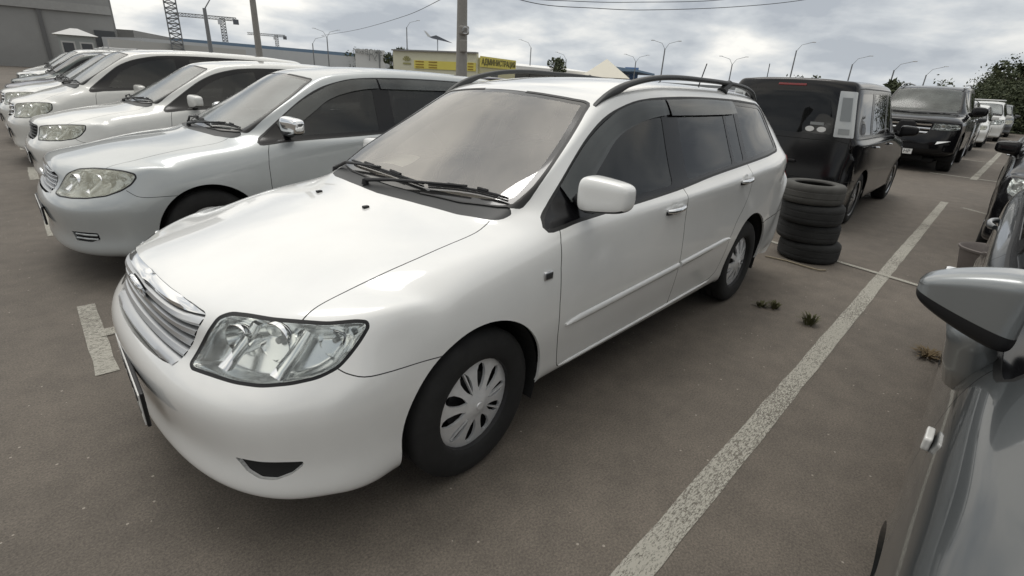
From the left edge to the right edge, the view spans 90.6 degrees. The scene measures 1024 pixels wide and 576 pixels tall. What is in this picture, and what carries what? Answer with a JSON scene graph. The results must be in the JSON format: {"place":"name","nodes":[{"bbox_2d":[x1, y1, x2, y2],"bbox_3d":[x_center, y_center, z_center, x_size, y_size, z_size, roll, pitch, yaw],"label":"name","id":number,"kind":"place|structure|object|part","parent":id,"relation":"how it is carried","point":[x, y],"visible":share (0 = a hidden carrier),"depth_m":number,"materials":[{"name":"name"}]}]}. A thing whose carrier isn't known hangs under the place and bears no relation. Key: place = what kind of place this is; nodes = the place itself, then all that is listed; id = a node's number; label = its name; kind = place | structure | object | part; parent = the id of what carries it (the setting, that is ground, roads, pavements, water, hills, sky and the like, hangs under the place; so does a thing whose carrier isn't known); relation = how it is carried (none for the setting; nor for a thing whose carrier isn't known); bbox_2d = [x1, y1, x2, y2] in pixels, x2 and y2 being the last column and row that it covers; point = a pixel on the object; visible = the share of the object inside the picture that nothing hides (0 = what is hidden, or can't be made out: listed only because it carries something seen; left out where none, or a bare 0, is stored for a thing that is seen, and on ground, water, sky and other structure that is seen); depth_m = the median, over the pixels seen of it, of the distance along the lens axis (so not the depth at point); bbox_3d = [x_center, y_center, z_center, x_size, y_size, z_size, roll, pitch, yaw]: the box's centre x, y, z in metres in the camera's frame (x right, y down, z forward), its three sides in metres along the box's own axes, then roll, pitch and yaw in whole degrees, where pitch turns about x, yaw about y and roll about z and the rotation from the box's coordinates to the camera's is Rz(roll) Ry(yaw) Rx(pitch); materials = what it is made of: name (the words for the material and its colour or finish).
{"place":"outdoors","nodes":[
{"label":"outdoors","id":0,"kind":"place"},
{"bbox_2d":[116,29,168,39],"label":"warehouse","id":1,"kind":"structure","parent":0,"point":[129,33],"depth_m":75.02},
{"bbox_2d":[391,49,515,78],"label":"office building","id":2,"kind":"structure","parent":0,"point":[434,61],"depth_m":39.70,"materials":[{"name":"beige"}]},
{"bbox_2d":[0,66,1023,575],"bbox_3d":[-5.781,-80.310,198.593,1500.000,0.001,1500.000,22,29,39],"label":"ground","id":3,"kind":"structure","parent":0,"point":[596,460],"depth_m":2.13,"materials":[{"name":"asphalt"}]},
{"bbox_2d":[27,167,38,179],"bbox_3d":[-6.205,-1.490,6.560,0.097,0.001,1.002,-17,29,-40],"label":"road marking","id":4,"kind":"object","parent":3,"relation":"on","point":[32,169],"visible":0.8,"depth_m":6.53,"materials":[{"name":"paint"}]},
{"bbox_2d":[4,68,73,87],"bbox_3d":[-8.767,-4.571,11.720,4.512,1.523,1.980,-18,30,-41],"label":"parked saloon","id":5,"kind":"object","parent":3,"relation":"on","point":[26,82],"visible":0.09,"depth_m":10.31,"materials":[{"name":"grey paint"}]},
{"bbox_2d":[26,52,67,69],"bbox_3d":[-18.115,-9.301,21.878,4.511,1.603,1.980,-18,30,-41],"label":"parked people carrier","id":6,"kind":"object","parent":3,"relation":"on","point":[55,58],"visible":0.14,"depth_m":20.92,"materials":[{"name":"white paint"}]},
{"bbox_2d":[42,210,52,235],"bbox_3d":[-4.277,-0.616,4.690,0.096,0.001,1.062,-17,30,-40],"label":"road marking","id":7,"kind":"object","parent":3,"relation":"on","point":[47,230],"visible":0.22,"depth_m":4.50,"materials":[{"name":"paint"}]},
{"bbox_2d":[11,53,100,82],"bbox_3d":[-10.438,-5.432,13.541,4.511,1.563,1.980,-18,30,-41],"label":"parked wagon","id":8,"kind":"object","parent":3,"relation":"on","point":[70,63],"visible":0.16,"depth_m":12.31,"materials":[{"name":"white paint"}]},
{"bbox_2d":[0,52,112,127],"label":"parked people carrier","id":9,"kind":"object","parent":3,"relation":"on","point":[7,94],"visible":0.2,"depth_m":8.59,"materials":[{"name":"white paint"}]},
{"bbox_2d":[0,0,117,66],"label":"hangar","id":10,"kind":"structure","parent":3,"relation":"on","point":[27,29],"depth_m":57.69,"materials":[{"name":"grey"}]},
{"bbox_2d":[94,30,115,46],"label":"window","id":11,"kind":"structure","parent":10,"relation":"in","point":[99,33],"depth_m":60.69,"materials":[{"name":"grey"}]},
{"bbox_2d":[23,48,115,70],"bbox_3d":[-14.187,-7.439,17.698,4.509,1.735,1.980,-18,30,-41],"label":"parked van","id":12,"kind":"object","parent":3,"relation":"on","point":[58,58],"visible":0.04,"depth_m":16.46,"materials":[{"name":"white paint"}]},
{"bbox_2d":[51,28,97,52],"bbox_3d":[-23.275,-12.459,27.332,1.900,2.774,1.900,-14,28,-36],"label":"guard booth","id":13,"kind":"object","parent":3,"relation":"on","point":[70,39],"visible":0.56,"depth_m":26.47,"materials":[{"name":"grey"}]},
{"bbox_2d":[60,40,76,52],"bbox_3d":[-23.078,-12.485,26.403,0.580,0.720,0.070,-14,28,-36],"label":"window","id":14,"kind":"structure","parent":13,"relation":"in","point":[67,46],"depth_m":26.33,"materials":[{"name":"grey"}]},
{"bbox_2d":[79,42,93,49],"bbox_3d":[-22.472,-12.635,26.850,0.580,0.720,0.070,-14,28,-36],"label":"window","id":15,"kind":"structure","parent":13,"relation":"in","point":[84,45],"depth_m":26.74,"materials":[{"name":"grey"}]},
{"bbox_2d":[16,47,141,77],"bbox_3d":[-12.288,-6.456,15.559,4.509,1.735,1.980,-18,30,-41],"label":"parked van","id":16,"kind":"object","parent":3,"relation":"on","point":[52,64],"visible":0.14,"depth_m":14.63,"materials":[{"name":"white paint"}]},
{"bbox_2d":[77,303,119,375],"bbox_3d":[-2.317,0.261,2.818,0.097,0.001,0.992,-17,29,-40],"label":"road marking","id":17,"kind":"object","parent":3,"relation":"on","point":[103,363],"visible":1,"depth_m":2.73,"materials":[{"name":"paint"}]},
{"bbox_2d":[97,327,115,336],"bbox_3d":[-0.525,-0.318,4.458,4.964,0.001,0.107,-18,30,-41],"label":"road marking","id":18,"kind":"object","parent":3,"relation":"on","point":[100,332],"visible":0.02,"depth_m":2.85,"materials":[{"name":"paint"}]},
{"bbox_2d":[6,50,299,149],"bbox_3d":[-5.431,-3.083,8.441,4.511,1.603,1.980,-18,30,-41],"label":"parked people carrier","id":19,"kind":"object","parent":3,"relation":"on","point":[116,76],"visible":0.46,"depth_m":7.23,"materials":[{"name":"white paint"}]},
{"bbox_2d":[96,59,176,104],"bbox_3d":[-5.413,-2.766,7.486,1.205,1.191,0.274,-18,30,-41],"label":"front door","id":20,"kind":"structure","parent":19,"relation":"in","point":[147,73],"depth_m":7.37,"materials":[{"name":"white paint"}]},
{"bbox_2d":[189,59,214,63],"bbox_3d":[-4.573,-3.045,8.232,1.152,1.183,0.261,-18,30,-41],"label":"rear door","id":21,"kind":"structure","parent":19,"relation":"in","point":[191,61],"depth_m":7.85,"materials":[{"name":"white paint"}]},
{"bbox_2d":[163,0,184,50],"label":"lattice mast","id":22,"kind":"object","parent":3,"relation":"on","point":[175,18],"visible":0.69,"depth_m":47.20,"materials":[{"name":"grey metal"}]},
{"bbox_2d":[25,61,327,175],"bbox_3d":[-3.648,-2.284,6.880,4.513,1.493,1.980,-18,30,-41],"label":"parked saloon","id":23,"kind":"object","parent":3,"relation":"on","point":[178,96],"visible":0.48,"depth_m":5.68,"materials":[{"name":"white paint"}]},
{"bbox_2d":[158,74,196,97],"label":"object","id":24,"kind":"structure","parent":23,"relation":"in","point":[179,83],"depth_m":6.78,"materials":[{"name":"grey glass"}]},
{"bbox_2d":[172,72,255,125],"bbox_3d":[-3.473,-2.017,6.068,1.100,1.086,0.274,-18,30,-41],"label":"front door","id":25,"kind":"structure","parent":23,"relation":"in","point":[220,89],"depth_m":6.01,"materials":[{"name":"white paint"}]},
{"bbox_2d":[107,39,245,54],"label":"boundary wall","id":26,"kind":"structure","parent":3,"relation":"on","point":[127,44],"depth_m":47.12,"materials":[{"name":"grey"}]},
{"bbox_2d":[175,12,238,41],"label":"tower crane","id":27,"kind":"object","parent":3,"relation":"on","point":[235,21],"visible":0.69,"depth_m":205.44,"materials":[{"name":"grey metal"}]},
{"bbox_2d":[202,0,212,51],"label":"street lamp","id":28,"kind":"object","parent":3,"relation":"on","point":[209,42],"visible":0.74,"depth_m":26.67,"materials":[{"name":"grey metal"}]},
{"bbox_2d":[102,37,392,68],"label":"warehouse","id":29,"kind":"structure","parent":3,"relation":"on","point":[322,59],"depth_m":72.45,"materials":[{"name":"metal"}]},
{"bbox_2d":[249,0,262,56],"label":"utility pole","id":30,"kind":"object","parent":3,"relation":"on","point":[256,32],"visible":0.48,"depth_m":24.31,"materials":[{"name":"concrete"}]},
{"bbox_2d":[35,67,488,256],"bbox_3d":[-1.727,-1.382,4.967,4.515,1.472,1.980,-18,30,-41],"label":"parked wagon","id":31,"kind":"object","parent":3,"relation":"on","point":[123,195],"visible":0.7,"depth_m":3.77,"materials":[{"name":"silver metal"}]},
{"bbox_3d":[-2.526,-1.560,5.174,1.069,1.034,0.257,-18,30,-41],"label":"front door","id":32,"kind":"part","parent":31,"relation":"part of","materials":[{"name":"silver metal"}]},
{"bbox_3d":[-1.500,-1.104,4.202,1.069,1.034,0.257,-18,30,-41],"label":"front door","id":33,"kind":"part","parent":31,"relation":"part of","materials":[{"name":"silver metal"}]},
{"bbox_3d":[-0.781,-1.356,4.835,0.944,1.045,0.248,-18,30,-41],"label":"rear door","id":34,"kind":"part","parent":31,"relation":"part of","materials":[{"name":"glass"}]},
{"bbox_2d":[247,32,286,46],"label":"tower crane","id":35,"kind":"object","parent":3,"relation":"on","point":[275,36],"visible":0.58,"depth_m":272.45,"materials":[{"name":"grey metal"}]},
{"bbox_2d":[169,38,389,58],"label":"shed","id":36,"kind":"structure","parent":3,"relation":"on","point":[268,47],"depth_m":103.05,"materials":[{"name":"blue"}]},
{"bbox_2d":[312,36,324,64],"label":"street lamp","id":37,"kind":"object","parent":3,"relation":"on","point":[313,50],"visible":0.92,"depth_m":63.98,"materials":[{"name":"grey metal"}]},
{"bbox_2d":[317,29,336,66],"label":"street lamp","id":38,"kind":"object","parent":3,"relation":"on","point":[327,47],"visible":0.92,"depth_m":60.07,"materials":[{"name":"grey metal"}]},
{"bbox_2d":[343,50,354,66],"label":"tree","id":39,"kind":"object","parent":3,"relation":"on","point":[350,53],"visible":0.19,"depth_m":82.23,"materials":[{"name":"green plant"}]},
{"bbox_2d":[353,46,385,68],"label":"building","id":40,"kind":"structure","parent":3,"relation":"on","point":[367,58],"depth_m":61.70,"materials":[{"name":"grey"}]},
{"bbox_2d":[383,47,406,68],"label":"tree","id":41,"kind":"object","parent":3,"relation":"on","point":[387,60],"visible":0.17,"depth_m":53.09,"materials":[{"name":"green plant"}]},
{"bbox_2d":[406,20,419,49],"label":"street lamp","id":42,"kind":"object","parent":3,"relation":"on","point":[406,35],"visible":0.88,"depth_m":54.64,"materials":[{"name":"grey metal"}]},
{"bbox_2d":[424,31,450,50],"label":"aircraft monument","id":43,"kind":"object","parent":3,"relation":"on","point":[436,37],"visible":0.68,"depth_m":106.97,"materials":[{"name":"grey"}]},
{"bbox_2d":[111,64,786,498],"bbox_3d":[0.249,-0.607,3.134,1.950,1.632,4.534,22,29,39],"label":"parked wagon","id":44,"kind":"object","parent":3,"relation":"on","point":[467,278],"visible":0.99,"depth_m":1.93,"materials":[{"name":"white paint"}]},
{"bbox_2d":[368,154,419,166],"bbox_3d":[-0.711,-0.747,2.941,0.288,0.053,0.208,10,23,17],"label":"paper sheet","id":45,"kind":"object","parent":44,"relation":"on","point":[401,160],"visible":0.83,"depth_m":2.95,"materials":[{"name":"white"}]},
{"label":"front door","id":46,"kind":"part","parent":44,"relation":"part of","materials":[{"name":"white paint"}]},
{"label":"rear door","id":47,"kind":"part","parent":44,"relation":"part of","materials":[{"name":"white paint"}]},
{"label":"front door","id":48,"kind":"part","parent":44,"relation":"part of","materials":[{"name":"white paint"}]},
{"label":"rear door","id":49,"kind":"part","parent":44,"relation":"part of","materials":[{"name":"white paint"}]},
{"bbox_3d":[1.704,-1.099,3.534,0.145,0.317,0.632,21,28,37],"label":"rear side window","id":50,"kind":"part","parent":44,"relation":"part of","materials":[{"name":"grey glass"}]},
{"bbox_2d":[456,0,468,76],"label":"utility pole","id":51,"kind":"object","parent":3,"relation":"on","point":[461,46],"visible":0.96,"depth_m":15.07,"materials":[{"name":"concrete"}]},
{"bbox_2d":[321,0,438,35],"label":"overhead wire","id":52,"kind":"object","parent":51,"relation":"attached to","point":[393,19],"visible":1,"depth_m":27.28,"materials":[{"name":"grey"}]},
{"bbox_2d":[548,0,716,2],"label":"overhead wire","id":53,"kind":"object","parent":51,"relation":"attached to","point":[624,2],"visible":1,"depth_m":19.53,"materials":[{"name":"grey"}]},
{"bbox_2d":[521,0,801,9],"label":"overhead wire","id":54,"kind":"object","parent":51,"relation":"attached to","point":[655,9],"visible":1,"depth_m":18.79,"materials":[{"name":"grey"}]},
{"bbox_2d":[482,77,503,79],"bbox_3d":[-1.671,-9.377,24.380,4.512,1.523,1.980,-18,30,-41],"label":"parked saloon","id":55,"kind":"object","parent":3,"relation":"on","point":[491,78],"visible":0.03,"depth_m":24.00,"materials":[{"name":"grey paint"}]},
{"bbox_2d":[546,56,566,76],"bbox_3d":[3.277,-15.967,38.749,1.895,3.324,1.631,22,29,39],"label":"tree","id":56,"kind":"object","parent":3,"relation":"on","point":[558,64],"visible":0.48,"depth_m":38.23,"materials":[{"name":"green plant"}]},
{"bbox_2d":[583,59,628,79],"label":"tent","id":57,"kind":"object","parent":3,"relation":"on","point":[606,68],"visible":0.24,"depth_m":54.62,"materials":[{"name":"beige"}]},
{"bbox_2d":[625,67,638,79],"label":"blue hall","id":58,"kind":"structure","parent":3,"relation":"on","point":[631,76],"depth_m":105.34,"materials":[{"name":"blue"}]},
{"bbox_2d":[617,67,654,79],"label":"shed","id":59,"kind":"structure","parent":3,"relation":"on","point":[625,71],"depth_m":101.08,"materials":[{"name":"blue"}]},
{"bbox_2d":[651,40,680,81],"bbox_3d":[10.474,-14.928,35.611,2.042,4.500,0.120,9,23,13],"label":"street lamp","id":60,"kind":"object","parent":3,"relation":"on","point":[663,56],"visible":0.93,"depth_m":35.10,"materials":[{"name":"grey metal"}]},
{"bbox_2d":[662,82,735,89],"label":"long shed","id":61,"kind":"structure","parent":3,"relation":"on","point":[715,86],"depth_m":96.19,"materials":[{"name":"grey"}]},
{"bbox_2d":[722,56,744,79],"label":"street lamp","id":62,"kind":"object","parent":3,"relation":"on","point":[731,67],"visible":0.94,"depth_m":51.11,"materials":[{"name":"grey metal"}]},
{"bbox_2d":[754,300,771,307],"bbox_3d":[1.812,0.119,3.672,0.129,0.042,0.124,-5,24,-19],"label":"weed","id":63,"kind":"object","parent":3,"relation":"on","point":[760,303],"visible":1,"depth_m":3.67,"materials":[{"name":"green plant"}]},
{"bbox_2d":[767,300,781,309],"bbox_3d":[1.903,0.120,3.658,0.108,0.060,0.106,-6,24,-22],"label":"weed","id":64,"kind":"object","parent":3,"relation":"on","point":[774,304],"visible":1,"depth_m":3.65,"materials":[{"name":"green plant"}]},
{"bbox_2d":[610,202,947,575],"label":"road marking","id":65,"kind":"object","parent":3,"relation":"on","point":[830,332],"visible":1,"depth_m":2.20,"materials":[{"name":"paint"}]},
{"bbox_2d":[765,256,825,270],"bbox_3d":[2.589,-0.226,4.642,0.517,0.016,0.074,22,29,39],"label":"twig","id":66,"kind":"object","parent":3,"relation":"on","point":[796,263],"visible":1,"depth_m":4.63,"materials":[{"name":"brown"}]},
{"bbox_2d":[790,42,815,76],"bbox_3d":[21.281,-15.525,37.731,1.192,5.096,0.124,13,24,24],"label":"street lamp","id":67,"kind":"object","parent":3,"relation":"on","point":[795,57],"visible":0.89,"depth_m":37.38,"materials":[{"name":"grey metal"}]},
{"bbox_2d":[796,311,820,325],"bbox_3d":[2.010,0.206,3.431,0.166,0.083,0.140,22,29,39],"label":"weed","id":68,"kind":"object","parent":3,"relation":"on","point":[808,320],"visible":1,"depth_m":3.42,"materials":[{"name":"green plant"}]},
{"bbox_2d":[777,236,841,264],"bbox_3d":[2.843,-0.387,4.856,0.528,0.179,0.528,23,29,39],"label":"tyre","id":69,"kind":"object","parent":3,"relation":"on","point":[810,253],"visible":0.69,"depth_m":4.66,"materials":[{"name":"rubber"}]},
{"bbox_2d":[776,217,841,244],"bbox_3d":[2.811,-0.562,4.810,0.528,0.179,0.528,-2,23,-14],"label":"tyre","id":70,"kind":"object","parent":69,"relation":"on","point":[802,233],"visible":0.69,"depth_m":4.61,"materials":[{"name":"rubber"}]},
{"bbox_2d":[780,199,845,226],"bbox_3d":[2.788,-0.714,4.713,0.528,0.179,0.528,10,24,17],"label":"tyre","id":71,"kind":"object","parent":70,"relation":"on","point":[810,215],"visible":0.77,"depth_m":4.51,"materials":[{"name":"rubber"}]},
{"bbox_2d":[783,178,846,206],"bbox_3d":[2.766,-0.886,4.662,0.528,0.179,0.528,-14,27,-36],"label":"tyre","id":72,"kind":"object","parent":71,"relation":"on","point":[814,192],"visible":0.91,"depth_m":4.47,"materials":[{"name":"rubber"}]},
{"bbox_2d":[734,64,919,222],"bbox_3d":[4.377,-2.144,7.239,2.080,1.780,4.242,22,29,39],"label":"parked box van","id":73,"kind":"object","parent":3,"relation":"on","point":[838,131],"visible":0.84,"depth_m":5.84,"materials":[{"name":"black paint"}]},
{"bbox_3d":[3.197,-2.076,5.906,1.054,0.455,0.036,22,29,39],"label":"rear window","id":74,"kind":"part","parent":73,"relation":"part of","materials":[{"name":"black glass"}]},
{"bbox_3d":[4.009,-1.960,5.737,0.100,0.444,0.643,22,29,39],"label":"rear side window","id":75,"kind":"part","parent":73,"relation":"part of","materials":[{"name":"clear glass"}]},
{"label":"rear door","id":76,"kind":"part","parent":73,"relation":"part of","materials":[{"name":"black paint"}]},
{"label":"front door","id":77,"kind":"part","parent":73,"relation":"part of","materials":[{"name":"black paint"}]},
{"bbox_2d":[771,241,917,285],"bbox_3d":[2.898,-0.374,5.054,0.067,0.001,3.512,-11,26,-30],"label":"road marking","id":78,"kind":"object","parent":3,"relation":"on","point":[871,271],"visible":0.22,"depth_m":4.53,"materials":[{"name":"paint"}]},
{"bbox_2d":[847,56,868,80],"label":"street lamp","id":79,"kind":"object","parent":3,"relation":"on","point":[851,68],"visible":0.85,"depth_m":40.66,"materials":[{"name":"grey metal"}]},
{"bbox_2d":[883,78,913,95],"bbox_3d":[25.357,-12.478,33.738,2.453,2.930,1.695,-8,25,-26],"label":"tree","id":80,"kind":"object","parent":3,"relation":"on","point":[893,85],"visible":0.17,"depth_m":33.12,"materials":[{"name":"green plant"}]},
{"bbox_2d":[891,61,917,78],"bbox_3d":[25.447,-12.903,33.504,1.154,3.884,0.121,17,26,31],"label":"street lamp","id":81,"kind":"object","parent":3,"relation":"on","point":[897,67],"visible":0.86,"depth_m":33.19,"materials":[{"name":"grey metal"}]},
{"bbox_2d":[910,343,941,359],"bbox_3d":[2.528,0.396,3.086,0.214,0.047,0.220,5,22,4],"label":"weed","id":82,"kind":"object","parent":3,"relation":"on","point":[925,352],"visible":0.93,"depth_m":3.09,"materials":[{"name":"brown"}]},
{"bbox_2d":[922,66,948,85],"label":"street lamp","id":83,"kind":"object","parent":3,"relation":"on","point":[928,73],"visible":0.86,"depth_m":51.59,"materials":[{"name":"grey metal"}]},
{"bbox_2d":[891,82,988,170],"bbox_3d":[10.463,-4.225,12.944,2.457,1.918,4.990,22,29,39],"label":"parked off road car","id":84,"kind":"object","parent":3,"relation":"on","point":[944,119],"visible":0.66,"depth_m":11.57,"materials":[{"name":"black paint"}]},
{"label":"front door","id":85,"kind":"part","parent":84,"relation":"part of","materials":[{"name":"black paint"}]},
{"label":"rear door","id":86,"kind":"part","parent":84,"relation":"part of","materials":[{"name":"black paint"}]},
{"bbox_2d":[933,74,954,86],"bbox_3d":[34.163,-15.114,40.445,1.565,3.612,2.429,5,22,5],"label":"tree","id":87,"kind":"object","parent":3,"relation":"on","point":[950,83],"visible":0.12,"depth_m":39.92,"materials":[{"name":"green plant"}]},
{"bbox_2d":[870,189,1023,575],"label":"parked hatchback","id":88,"kind":"object","parent":3,"relation":"on","point":[958,509],"visible":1,"depth_m":1.03,"materials":[{"name":"grey metal"}]},
{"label":"front door","id":89,"kind":"part","parent":88,"relation":"part of","materials":[{"name":"grey metal"}]},
{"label":"rear door","id":90,"kind":"part","parent":88,"relation":"part of","materials":[{"name":"grey metal"}]},
{"bbox_2d":[957,242,985,267],"bbox_3d":[4.074,-0.184,4.359,0.453,0.314,0.453,22,29,39],"label":"bucket","id":91,"kind":"object","parent":3,"relation":"on","point":[969,254],"visible":0.23,"depth_m":4.36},
{"bbox_2d":[963,101,986,155],"bbox_3d":[14.177,-5.333,16.557,1.980,1.603,4.511,22,29,39],"label":"parked people carrier","id":92,"kind":"object","parent":3,"relation":"on","point":[976,131],"visible":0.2,"depth_m":15.47,"materials":[{"name":"grey paint"}]},
{"bbox_2d":[970,105,979,144],"bbox_3d":[14.240,-5.014,15.606,0.274,1.191,1.205,22,29,39],"label":"front door","id":93,"kind":"structure","parent":92,"relation":"in","point":[977,126],"depth_m":15.63,"materials":[{"name":"grey paint"}]},
{"bbox_2d":[970,153,1001,179],"bbox_3d":[13.062,-3.415,13.838,0.127,0.001,9.802,23,30,40],"label":"road marking","id":94,"kind":"object","parent":3,"relation":"on","point":[984,167],"visible":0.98,"depth_m":12.76,"materials":[{"name":"paint"}]},
{"bbox_2d":[975,104,998,146],"bbox_3d":[18.004,-6.546,20.171,1.980,1.493,4.513,22,29,39],"label":"parked saloon","id":95,"kind":"object","parent":3,"relation":"on","point":[984,132],"visible":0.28,"depth_m":18.91,"materials":[{"name":"white paint"}]},
{"bbox_2d":[985,109,993,138],"bbox_3d":[18.218,-6.281,19.368,0.274,1.086,1.100,22,29,39],"label":"front door","id":96,"kind":"structure","parent":95,"relation":"in","point":[991,122],"depth_m":19.43,"materials":[{"name":"white paint"}]},
{"bbox_2d":[972,72,1012,97],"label":"tree","id":97,"kind":"object","parent":3,"relation":"on","point":[980,85],"visible":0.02,"depth_m":42.38,"materials":[{"name":"green plant"}]},
{"bbox_2d":[964,52,1022,96],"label":"tree","id":98,"kind":"object","parent":3,"relation":"on","point":[1008,76],"visible":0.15,"depth_m":37.35,"materials":[{"name":"green plant"}]},
{"bbox_2d":[975,99,1011,141],"bbox_3d":[22.019,-7.902,23.694,1.980,1.735,4.509,22,29,39],"label":"parked van","id":99,"kind":"object","parent":3,"relation":"on","point":[999,109],"visible":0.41,"depth_m":22.51,"materials":[{"name":"white paint"}]},
{"bbox_3d":[23.446,-8.782,24.928,1.230,0.373,0.219,22,29,39],"label":"rear window","id":100,"kind":"part","parent":99,"relation":"part of","materials":[{"name":"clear glass"}]},
{"bbox_2d":[975,79,1016,101],"bbox_3d":[35.613,-12.854,36.437,5.227,4.090,4.451,22,29,39],"label":"tree","id":101,"kind":"object","parent":3,"relation":"on","point":[979,97],"visible":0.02,"depth_m":36.29,"materials":[{"name":"green plant"}]},
{"bbox_2d":[975,137,1023,242],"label":"parked saloon","id":102,"kind":"object","parent":3,"relation":"on","point":[1009,184],"visible":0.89,"depth_m":5.08,"materials":[{"name":"black paint"}]},
{"bbox_2d":[996,144,1023,185],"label":"front door","id":103,"kind":"structure","parent":102,"relation":"in","point":[1011,158],"depth_m":5.70,"materials":[{"name":"black paint"}]},
{"bbox_2d":[977,59,1022,94],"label":"tree","id":104,"kind":"object","parent":3,"relation":"on","point":[990,83],"visible":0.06,"depth_m":40.35,"materials":[{"name":"green plant"}]},
{"bbox_2d":[987,66,1014,93],"bbox_3d":[39.123,-13.411,37.595,8.134,6.137,5.362,6,23,8],"label":"tree","id":105,"kind":"object","parent":3,"relation":"on","point":[999,79],"visible":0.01,"depth_m":37.67,"materials":[{"name":"green plant"}]},
{"bbox_2d":[979,78,1023,133],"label":"tree","id":106,"kind":"object","parent":3,"relation":"on","point":[1014,95],"visible":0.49,"depth_m":30.32,"materials":[{"name":"green plant"}]},
{"bbox_2d":[991,60,1023,87],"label":"tree","id":107,"kind":"object","parent":3,"relation":"on","point":[1019,69],"visible":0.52,"depth_m":35.39,"materials":[{"name":"green plant"}]},
{"bbox_2d":[1001,104,1019,136],"bbox_3d":[26.124,-9.148,27.455,1.980,1.603,4.511,22,29,39],"label":"parked people carrier","id":108,"kind":"object","parent":3,"relation":"on","point":[1009,122],"visible":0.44,"depth_m":26.04,"materials":[{"name":"grey paint"}]},
{"bbox_2d":[515,63,585,77],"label":"pavilion","id":109,"kind":"structure","parent":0,"point":[531,67],"depth_m":56.51,"materials":[{"name":"white"}]},
{"bbox_2d":[110,0,1023,87],"label":"sky","id":110,"kind":"structure","parent":0,"point":[964,36],"materials":[{"name":"grey"}]}
]}

